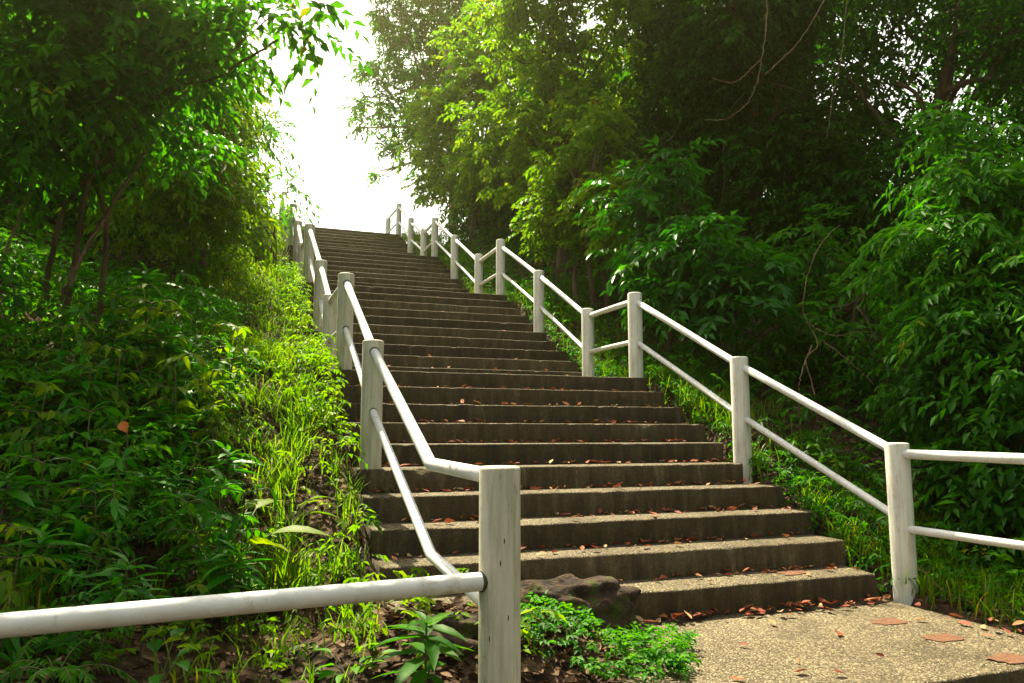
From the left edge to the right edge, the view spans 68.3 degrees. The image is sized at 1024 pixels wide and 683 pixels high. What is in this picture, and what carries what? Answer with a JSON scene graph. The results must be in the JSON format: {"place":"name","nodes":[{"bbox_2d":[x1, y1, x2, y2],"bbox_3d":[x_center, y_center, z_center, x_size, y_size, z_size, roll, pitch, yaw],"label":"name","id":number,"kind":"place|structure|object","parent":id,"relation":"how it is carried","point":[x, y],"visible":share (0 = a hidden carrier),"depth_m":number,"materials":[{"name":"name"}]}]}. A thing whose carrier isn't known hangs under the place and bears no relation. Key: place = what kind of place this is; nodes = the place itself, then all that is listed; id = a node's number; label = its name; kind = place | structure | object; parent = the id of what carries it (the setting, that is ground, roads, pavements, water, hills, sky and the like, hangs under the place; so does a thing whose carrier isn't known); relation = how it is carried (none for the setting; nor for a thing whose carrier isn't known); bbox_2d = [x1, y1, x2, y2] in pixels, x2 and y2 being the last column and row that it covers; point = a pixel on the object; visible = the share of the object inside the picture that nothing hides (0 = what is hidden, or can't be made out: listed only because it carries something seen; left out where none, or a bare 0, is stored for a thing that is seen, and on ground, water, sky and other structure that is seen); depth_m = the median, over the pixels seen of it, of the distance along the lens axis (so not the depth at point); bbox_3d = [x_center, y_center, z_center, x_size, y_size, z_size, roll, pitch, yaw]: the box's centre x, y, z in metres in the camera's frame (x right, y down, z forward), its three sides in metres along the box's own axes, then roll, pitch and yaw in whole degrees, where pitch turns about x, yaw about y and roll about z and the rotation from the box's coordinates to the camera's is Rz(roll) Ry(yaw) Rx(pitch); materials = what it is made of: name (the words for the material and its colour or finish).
{"place":"outdoors","nodes":[
{"label":"outdoors","id":0,"kind":"place"},
{"bbox_2d":[0,190,1023,682],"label":"ground","id":1,"kind":"structure","parent":0,"point":[326,524],"depth_m":4.55,"materials":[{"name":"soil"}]},
{"bbox_2d":[0,251,50,349],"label":"sapling","id":2,"kind":"object","parent":1,"relation":"on","point":[22,271],"visible":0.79,"depth_m":4.95,"materials":[{"name":"green plant"}]},
{"bbox_2d":[0,523,56,612],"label":"sapling","id":3,"kind":"object","parent":1,"relation":"on","point":[14,597],"visible":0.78,"depth_m":2.67,"materials":[{"name":"green plant"}]},
{"bbox_2d":[0,462,58,571],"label":"seedling","id":4,"kind":"object","parent":1,"relation":"on","point":[22,498],"visible":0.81,"depth_m":3.09,"materials":[{"name":"green plant"}]},
{"bbox_2d":[2,505,67,593],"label":"sapling","id":5,"kind":"object","parent":1,"relation":"on","point":[50,512],"visible":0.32,"depth_m":3.09,"materials":[{"name":"green plant"}]},
{"bbox_2d":[0,380,74,490],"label":"sapling","id":6,"kind":"object","parent":1,"relation":"on","point":[38,391],"visible":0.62,"depth_m":3.79,"materials":[{"name":"green plant"}]},
{"bbox_2d":[0,452,81,568],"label":"sapling","id":7,"kind":"object","parent":1,"relation":"on","point":[38,466],"visible":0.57,"depth_m":3.23,"materials":[{"name":"green plant"}]},
{"bbox_2d":[9,435,74,531],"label":"sapling","id":8,"kind":"object","parent":1,"relation":"on","point":[15,447],"visible":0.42,"depth_m":3.50,"materials":[{"name":"green plant"}]},
{"bbox_2d":[0,524,93,609],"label":"seedling","id":9,"kind":"object","parent":1,"relation":"on","point":[30,577],"visible":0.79,"depth_m":2.82,"materials":[{"name":"green plant"}]},
{"bbox_2d":[0,630,93,669],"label":"strap leaf plant","id":10,"kind":"object","parent":1,"relation":"on","point":[13,648],"visible":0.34,"depth_m":2.59,"materials":[{"name":"green plant"}]},
{"bbox_2d":[26,500,95,560],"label":"seedling","id":11,"kind":"object","parent":1,"relation":"on","point":[56,510],"visible":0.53,"depth_m":3.18,"materials":[{"name":"green plant"}]},
{"bbox_2d":[0,629,124,671],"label":"fern","id":12,"kind":"object","parent":1,"relation":"on","point":[38,639],"visible":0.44,"depth_m":2.63,"materials":[{"name":"green plant"}]},
{"bbox_2d":[0,414,126,456],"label":"fern","id":13,"kind":"object","parent":1,"relation":"on","point":[34,429],"visible":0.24,"depth_m":4.00,"materials":[{"name":"green plant"}]},
{"bbox_2d":[21,344,106,454],"bbox_3d":[-2.463,0.330,4.112,0.381,0.666,0.327,-5,-9,35],"label":"sapling","id":14,"kind":"object","parent":1,"relation":"on","point":[61,356],"visible":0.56,"depth_m":4.12,"materials":[{"name":"green plant"}]},
{"bbox_2d":[25,323,103,419],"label":"sapling","id":15,"kind":"object","parent":1,"relation":"on","point":[44,353],"visible":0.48,"depth_m":4.24,"materials":[{"name":"green plant"}]},
{"bbox_2d":[42,539,87,605],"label":"sapling","id":16,"kind":"object","parent":1,"relation":"on","point":[67,585],"visible":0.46,"depth_m":3.00,"materials":[{"name":"green plant"}]},
{"bbox_2d":[40,303,93,371],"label":"sapling","id":17,"kind":"object","parent":1,"relation":"on","point":[75,310],"visible":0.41,"depth_m":4.69,"materials":[{"name":"green plant"}]},
{"bbox_2d":[0,639,137,682],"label":"fern","id":18,"kind":"object","parent":1,"relation":"on","point":[68,672],"visible":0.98,"depth_m":2.45,"materials":[{"name":"green plant"}]},
{"bbox_2d":[25,360,117,460],"bbox_3d":[-2.445,0.400,4.138,0.411,0.598,0.488,-5,-9,35],"label":"seedling","id":19,"kind":"object","parent":1,"relation":"on","point":[60,382],"visible":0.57,"depth_m":4.11,"materials":[{"name":"green plant"}]},
{"bbox_2d":[49,568,94,652],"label":"sapling","id":20,"kind":"object","parent":1,"relation":"on","point":[67,577],"visible":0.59,"depth_m":2.70,"materials":[{"name":"green plant"}]},
{"bbox_2d":[44,395,124,509],"bbox_3d":[-2.125,0.602,3.741,0.381,0.667,0.328,6,-9,-39],"label":"sapling","id":21,"kind":"object","parent":1,"relation":"on","point":[112,410],"visible":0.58,"depth_m":3.77,"materials":[{"name":"green plant"}]},
{"bbox_2d":[53,358,119,460],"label":"sapling","id":22,"kind":"object","parent":1,"relation":"on","point":[66,397],"visible":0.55,"depth_m":4.11,"materials":[{"name":"green plant"}]},
{"bbox_2d":[60,545,115,627],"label":"sapling","id":23,"kind":"object","parent":1,"relation":"on","point":[83,573],"visible":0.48,"depth_m":2.96,"materials":[{"name":"green plant"}]},
{"bbox_2d":[55,487,126,592],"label":"sapling","id":24,"kind":"object","parent":1,"relation":"on","point":[95,543],"visible":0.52,"depth_m":3.25,"materials":[{"name":"green plant"}]},
{"bbox_2d":[0,0,188,254],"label":"dark tree","id":25,"kind":"object","parent":1,"relation":"on","point":[70,218],"visible":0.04,"depth_m":8.93,"materials":[{"name":"green plant"}]},
{"bbox_2d":[53,462,138,535],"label":"seedling","id":26,"kind":"object","parent":1,"relation":"on","point":[77,502],"visible":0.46,"depth_m":3.46,"materials":[{"name":"green plant"}]},
{"bbox_2d":[67,475,124,581],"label":"sapling","id":27,"kind":"object","parent":1,"relation":"on","point":[93,486],"visible":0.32,"depth_m":3.37,"materials":[{"name":"green plant"}]},
{"bbox_2d":[58,521,138,605],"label":"sapling","id":28,"kind":"object","parent":1,"relation":"on","point":[91,536],"visible":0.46,"depth_m":3.04,"materials":[{"name":"green plant"}]},
{"bbox_2d":[68,498,133,603],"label":"sapling","id":29,"kind":"object","parent":1,"relation":"on","point":[109,539],"visible":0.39,"depth_m":3.25,"materials":[{"name":"green plant"}]},
{"bbox_2d":[75,445,139,571],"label":"sapling","id":30,"kind":"object","parent":1,"relation":"on","point":[116,506],"visible":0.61,"depth_m":3.33,"materials":[{"name":"green plant"}]},
{"bbox_2d":[84,274,131,342],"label":"sapling","id":31,"kind":"object","parent":1,"relation":"on","point":[111,279],"visible":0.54,"depth_m":5.26,"materials":[{"name":"green plant"}]},
{"bbox_2d":[80,585,136,675],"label":"sapling","id":32,"kind":"object","parent":1,"relation":"on","point":[121,595],"visible":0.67,"depth_m":2.59,"materials":[{"name":"green plant"}]},
{"bbox_2d":[71,345,147,450],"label":"sapling","id":33,"kind":"object","parent":1,"relation":"on","point":[116,395],"visible":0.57,"depth_m":4.37,"materials":[{"name":"green plant"}]},
{"bbox_2d":[58,129,160,300],"bbox_3d":[-2.939,-0.971,5.500,0.604,1.384,0.273,2,-7,-20],"label":"bare stem","id":34,"kind":"object","parent":1,"relation":"on","point":[65,287],"visible":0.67,"depth_m":5.40,"materials":[{"name":"brown plant"}]},
{"bbox_2d":[84,511,143,594],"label":"sapling","id":35,"kind":"object","parent":1,"relation":"on","point":[128,520],"visible":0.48,"depth_m":3.29,"materials":[{"name":"green plant"}]},
{"bbox_2d":[83,312,144,385],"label":"sapling","id":36,"kind":"object","parent":1,"relation":"on","point":[108,322],"visible":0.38,"depth_m":4.87,"materials":[{"name":"green plant"}]},
{"bbox_2d":[0,479,243,600],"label":"strap leaf plant","id":37,"kind":"object","parent":1,"relation":"on","point":[80,530],"visible":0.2,"depth_m":3.15,"materials":[{"name":"green plant"}]},
{"bbox_2d":[75,551,175,662],"bbox_3d":[-1.417,0.992,2.764,0.359,0.440,0.302,6,-9,-41],"label":"seedling","id":38,"kind":"object","parent":1,"relation":"on","point":[105,596],"visible":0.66,"depth_m":2.74,"materials":[{"name":"green plant"}]},
{"bbox_2d":[100,446,158,539],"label":"sapling","id":39,"kind":"object","parent":1,"relation":"on","point":[130,489],"visible":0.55,"depth_m":3.67,"materials":[{"name":"green plant"}]},
{"bbox_2d":[101,284,162,369],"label":"sapling","id":40,"kind":"object","parent":1,"relation":"on","point":[128,310],"visible":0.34,"depth_m":5.14,"materials":[{"name":"green plant"}]},
{"bbox_2d":[0,183,267,623],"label":"undergrowth","id":41,"kind":"object","parent":1,"relation":"on","point":[151,447],"visible":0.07,"depth_m":4.83,"materials":[{"name":"green plant"}]},
{"bbox_2d":[105,296,183,397],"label":"sapling","id":42,"kind":"object","parent":1,"relation":"on","point":[139,328],"visible":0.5,"depth_m":4.77,"materials":[{"name":"green plant"}]},
{"bbox_2d":[107,259,181,341],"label":"seedling","id":43,"kind":"object","parent":1,"relation":"on","point":[152,275],"visible":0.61,"depth_m":5.64,"materials":[{"name":"green plant"}]},
{"bbox_2d":[115,344,173,431],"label":"sapling","id":44,"kind":"object","parent":1,"relation":"on","point":[132,355],"visible":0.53,"depth_m":4.61,"materials":[{"name":"green plant"}]},
{"bbox_2d":[125,468,175,526],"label":"seedling","id":45,"kind":"object","parent":1,"relation":"on","point":[152,482],"visible":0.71,"depth_m":3.74,"materials":[{"name":"green plant"}]},
{"bbox_2d":[115,310,192,395],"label":"seedling","id":46,"kind":"object","parent":1,"relation":"on","point":[165,324],"visible":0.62,"depth_m":4.82,"materials":[{"name":"green plant"}]},
{"bbox_2d":[116,304,200,411],"bbox_3d":[-2.254,0.161,4.812,0.456,0.795,0.446,-2,-7,14],"label":"sapling","id":47,"kind":"object","parent":1,"relation":"on","point":[162,355],"visible":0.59,"depth_m":4.83,"materials":[{"name":"green plant"}]},
{"bbox_2d":[0,1,321,243],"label":"dark tree","id":48,"kind":"object","parent":1,"relation":"on","point":[268,127],"visible":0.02,"depth_m":14.29,"materials":[{"name":"green plant"}]},
{"bbox_2d":[136,411,203,480],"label":"seedling","id":49,"kind":"object","parent":1,"relation":"on","point":[160,438],"visible":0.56,"depth_m":4.29,"materials":[{"name":"green plant"}]},
{"bbox_2d":[55,34,291,287],"bbox_3d":[-3.899,-2.017,9.179,2.523,3.462,3.493,2,-7,-20],"label":"slope tree","id":50,"kind":"object","parent":1,"relation":"on","point":[178,199],"visible":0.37,"depth_m":8.48,"materials":[{"name":"green plant"}]},
{"bbox_2d":[151,526,205,596],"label":"sapling","id":51,"kind":"object","parent":1,"relation":"on","point":[191,536],"visible":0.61,"depth_m":3.47,"materials":[{"name":"green plant"}]},
{"bbox_2d":[136,353,223,475],"bbox_3d":[-1.960,0.460,4.439,0.444,0.773,0.434,-4,-8,30],"label":"sapling","id":52,"kind":"object","parent":1,"relation":"on","point":[199,359],"visible":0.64,"depth_m":4.42,"materials":[{"name":"green plant"}]},
{"bbox_2d":[146,628,219,682],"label":"broadleaf plant","id":53,"kind":"object","parent":1,"relation":"on","point":[157,645],"visible":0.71,"depth_m":2.73,"materials":[{"name":"green plant"}]},
{"bbox_2d":[0,0,373,332],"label":"overhanging tree","id":54,"kind":"object","parent":1,"relation":"on","point":[80,83],"visible":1,"depth_m":5.08,"materials":[{"name":"green plant"}]},
{"bbox_2d":[157,431,229,543],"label":"sapling","id":55,"kind":"object","parent":1,"relation":"on","point":[190,479],"visible":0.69,"depth_m":3.90,"materials":[{"name":"green plant"}]},
{"bbox_2d":[176,580,210,653],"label":"sapling","id":56,"kind":"object","parent":1,"relation":"on","point":[201,588],"visible":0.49,"depth_m":3.14,"materials":[{"name":"green plant"}]},
{"bbox_2d":[175,270,220,338],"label":"sapling","id":57,"kind":"object","parent":1,"relation":"on","point":[183,275],"visible":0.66,"depth_m":6.19,"materials":[{"name":"green plant"}]},
{"bbox_2d":[153,492,244,627],"bbox_3d":[-1.415,1.009,3.447,0.375,0.637,0.324,7,-10,-45],"label":"sapling","id":58,"kind":"object","parent":1,"relation":"on","point":[208,504],"visible":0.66,"depth_m":3.42,"materials":[{"name":"green plant"}]},
{"bbox_2d":[183,378,247,476],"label":"sapling","id":59,"kind":"object","parent":1,"relation":"on","point":[211,406],"visible":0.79,"depth_m":4.53,"materials":[{"name":"green plant"}]},
{"bbox_2d":[186,335,245,426],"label":"sapling","id":60,"kind":"object","parent":1,"relation":"on","point":[215,362],"visible":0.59,"depth_m":5.05,"materials":[{"name":"green plant"}]},
{"bbox_2d":[191,368,245,452],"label":"sapling","id":61,"kind":"object","parent":1,"relation":"on","point":[207,375],"visible":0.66,"depth_m":4.76,"materials":[{"name":"green plant"}]},
{"bbox_2d":[191,475,266,593],"bbox_3d":[-1.407,0.980,3.629,0.329,0.669,0.382,-4,-8,31],"label":"sapling","id":62,"kind":"object","parent":1,"relation":"on","point":[202,493],"visible":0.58,"depth_m":3.62,"materials":[{"name":"green plant"}]},
{"bbox_2d":[202,323,257,404],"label":"sapling","id":63,"kind":"object","parent":1,"relation":"on","point":[237,332],"visible":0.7,"depth_m":5.33,"materials":[{"name":"green plant"}]},
{"bbox_2d":[189,538,274,644],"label":"seedling","id":64,"kind":"object","parent":1,"relation":"on","point":[216,581],"visible":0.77,"depth_m":3.42,"materials":[{"name":"green plant"}]},
{"bbox_2d":[201,444,266,513],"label":"seedling","id":65,"kind":"object","parent":1,"relation":"on","point":[223,461],"visible":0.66,"depth_m":4.25,"materials":[{"name":"green plant"}]},
{"bbox_2d":[182,204,287,282],"bbox_3d":[-4.412,-1.552,11.810,1.559,2.462,4.788,2,-7,-12],"label":"slope tree","id":66,"kind":"object","parent":1,"relation":"on","point":[260,235],"visible":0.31,"depth_m":12.08,"materials":[{"name":"green plant"}]},
{"bbox_2d":[148,498,329,583],"bbox_3d":[-1.577,1.020,3.855,1.143,0.379,0.927,-7,-10,44],"label":"broadleaf plant","id":67,"kind":"object","parent":1,"relation":"on","point":[259,540],"visible":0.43,"depth_m":3.84,"materials":[{"name":"green plant"}]},
{"bbox_2d":[211,484,276,590],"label":"sapling","id":68,"kind":"object","parent":1,"relation":"on","point":[244,517],"visible":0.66,"depth_m":3.66,"materials":[{"name":"green plant"}]},
{"bbox_2d":[0,191,520,682],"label":"stair railing","id":69,"kind":"object","parent":1,"relation":"on","point":[492,589],"visible":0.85,"depth_m":2.64,"materials":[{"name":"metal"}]},
{"bbox_2d":[0,196,566,682],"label":"undergrowth","id":70,"kind":"object","parent":1,"relation":"on","point":[264,628],"visible":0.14,"depth_m":4.24,"materials":[{"name":"green plant"}]},
{"bbox_2d":[0,314,635,682],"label":"fallen leaves","id":71,"kind":"object","parent":1,"relation":"on","point":[456,604],"visible":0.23,"depth_m":3.23,"materials":[{"name":"plant"}]},
{"bbox_2d":[272,257,389,582],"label":"undergrowth","id":72,"kind":"object","parent":1,"relation":"on","point":[312,340],"visible":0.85,"depth_m":6.28,"materials":[{"name":"green plant"}]},
{"bbox_2d":[314,648,397,682],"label":"broadleaf plant","id":73,"kind":"object","parent":1,"relation":"on","point":[326,673],"visible":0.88,"depth_m":2.90,"materials":[{"name":"green plant"}]},
{"bbox_2d":[362,611,472,682],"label":"young shrub","id":74,"kind":"object","parent":1,"relation":"on","point":[432,648],"visible":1,"depth_m":2.64,"materials":[{"name":"green plant"}]},
{"bbox_2d":[336,0,534,234],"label":"hilltop tree","id":75,"kind":"object","parent":1,"relation":"on","point":[405,38],"visible":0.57,"depth_m":23.85,"materials":[{"name":"green plant"}]},
{"bbox_2d":[404,611,478,658],"bbox_3d":[-0.235,1.328,3.259,0.523,0.322,0.413,1,-7,-8],"label":"boulder","id":76,"kind":"object","parent":1,"relation":"on","point":[466,628],"visible":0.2,"depth_m":3.15,"materials":[{"name":"brown stone"}]},
{"bbox_2d":[388,0,564,248],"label":"hilltop tree","id":77,"kind":"object","parent":1,"relation":"on","point":[465,167],"visible":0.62,"depth_m":18.82,"materials":[{"name":"green plant"}]},
{"bbox_2d":[471,574,651,645],"bbox_3d":[0.190,1.433,3.807,1.164,0.454,0.486,3,-8,-24],"label":"boulder","id":78,"kind":"object","parent":1,"relation":"on","point":[610,600],"visible":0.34,"depth_m":3.80,"materials":[{"name":"stone"}]},
{"bbox_2d":[436,0,719,283],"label":"forest tree","id":79,"kind":"object","parent":1,"relation":"on","point":[549,66],"visible":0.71,"depth_m":14.06,"materials":[{"name":"green plant"}]},
{"bbox_2d":[504,89,695,316],"bbox_3d":[1.216,-2.006,11.346,1.994,3.708,3.890,2,-7,-20],"label":"tall shrub","id":80,"kind":"object","parent":1,"relation":"on","point":[574,170],"visible":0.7,"depth_m":11.49,"materials":[{"name":"green plant"}]},
{"bbox_2d":[521,590,701,682],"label":"creeping plant","id":81,"kind":"object","parent":1,"relation":"on","point":[676,662],"visible":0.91,"depth_m":3.32,"materials":[{"name":"green plant"}]},
{"bbox_2d":[280,226,1023,682],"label":"concrete staircase","id":82,"kind":"structure","parent":1,"relation":"on","point":[412,320],"depth_m":5.18,"materials":[{"name":"grey concrete"}]},
{"bbox_2d":[312,295,1023,679],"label":"fallen leaves","id":83,"kind":"object","parent":82,"relation":"on","point":[754,609],"visible":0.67,"depth_m":4.94,"materials":[{"name":"brown plant"}]},
{"bbox_2d":[385,203,1023,605],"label":"stair railing","id":84,"kind":"object","parent":82,"relation":"on","point":[899,511],"visible":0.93,"depth_m":6.12,"materials":[{"name":"metal"}]},
{"bbox_2d":[573,134,810,368],"bbox_3d":[2.099,-0.984,8.681,2.180,3.334,3.101,2,-7,-20],"label":"tall shrub","id":85,"kind":"object","parent":1,"relation":"on","point":[680,248],"visible":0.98,"depth_m":8.49,"materials":[{"name":"green plant"}]},
{"bbox_2d":[401,229,1023,632],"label":"grass","id":86,"kind":"structure","parent":1,"relation":"on","point":[931,591],"depth_m":5.92,"materials":[{"name":"green plant"}]},
{"bbox_2d":[405,218,1023,611],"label":"undergrowth","id":87,"kind":"object","parent":1,"relation":"on","point":[850,505],"visible":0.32,"depth_m":7.46,"materials":[{"name":"green plant"}]},
{"bbox_2d":[798,225,874,419],"bbox_3d":[2.856,-0.232,6.973,0.741,1.918,0.615,0,-7,-1],"label":"branch","id":88,"kind":"object","parent":87,"relation":"on","point":[808,354],"visible":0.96,"depth_m":6.78,"materials":[{"name":"brown wood"}]},
{"bbox_2d":[415,0,1023,260],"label":"woods","id":89,"kind":"object","parent":1,"relation":"on","point":[502,213],"visible":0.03,"depth_m":16.27,"materials":[{"name":"green plant"}]},
{"bbox_2d":[569,0,923,298],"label":"forest tree","id":90,"kind":"object","parent":1,"relation":"on","point":[760,143],"visible":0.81,"depth_m":11.73,"materials":[{"name":"green plant"}]},
{"bbox_2d":[500,0,1023,128],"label":"forest tree","id":91,"kind":"object","parent":1,"relation":"on","point":[858,31],"visible":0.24,"depth_m":12.73,"materials":[{"name":"green plant"}]},
{"bbox_2d":[508,193,1020,365],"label":"undergrowth","id":92,"kind":"object","parent":1,"relation":"on","point":[870,254],"visible":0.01,"depth_m":12.18,"materials":[{"name":"green plant"}]},
{"bbox_2d":[517,295,1023,632],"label":"fallen leaves","id":93,"kind":"object","parent":1,"relation":"on","point":[874,565],"visible":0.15,"depth_m":6.76,"materials":[{"name":"brown plant"}]},
{"bbox_2d":[710,203,969,442],"bbox_3d":[3.595,-0.310,8.089,2.545,2.815,2.264,-6,-9,42],"label":"tall shrub","id":94,"kind":"object","parent":1,"relation":"on","point":[819,300],"visible":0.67,"depth_m":7.90,"materials":[{"name":"green plant"}]},
{"bbox_2d":[796,0,1023,313],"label":"forest tree","id":95,"kind":"object","parent":1,"relation":"on","point":[1010,30],"visible":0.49,"depth_m":11.04,"materials":[{"name":"green plant"}]},
{"bbox_2d":[829,96,1023,451],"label":"drooping shrub","id":96,"kind":"object","parent":1,"relation":"on","point":[980,246],"visible":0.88,"depth_m":6.20,"materials":[{"name":"green plant"}]},
{"bbox_2d":[856,288,1023,589],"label":"drooping shrub","id":97,"kind":"object","parent":1,"relation":"on","point":[990,417],"visible":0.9,"depth_m":5.42,"materials":[{"name":"green plant"}]},
{"bbox_2d":[212,0,1022,245],"label":"sky","id":98,"kind":"structure","parent":0,"point":[333,170],"materials":[{"name":"white"}]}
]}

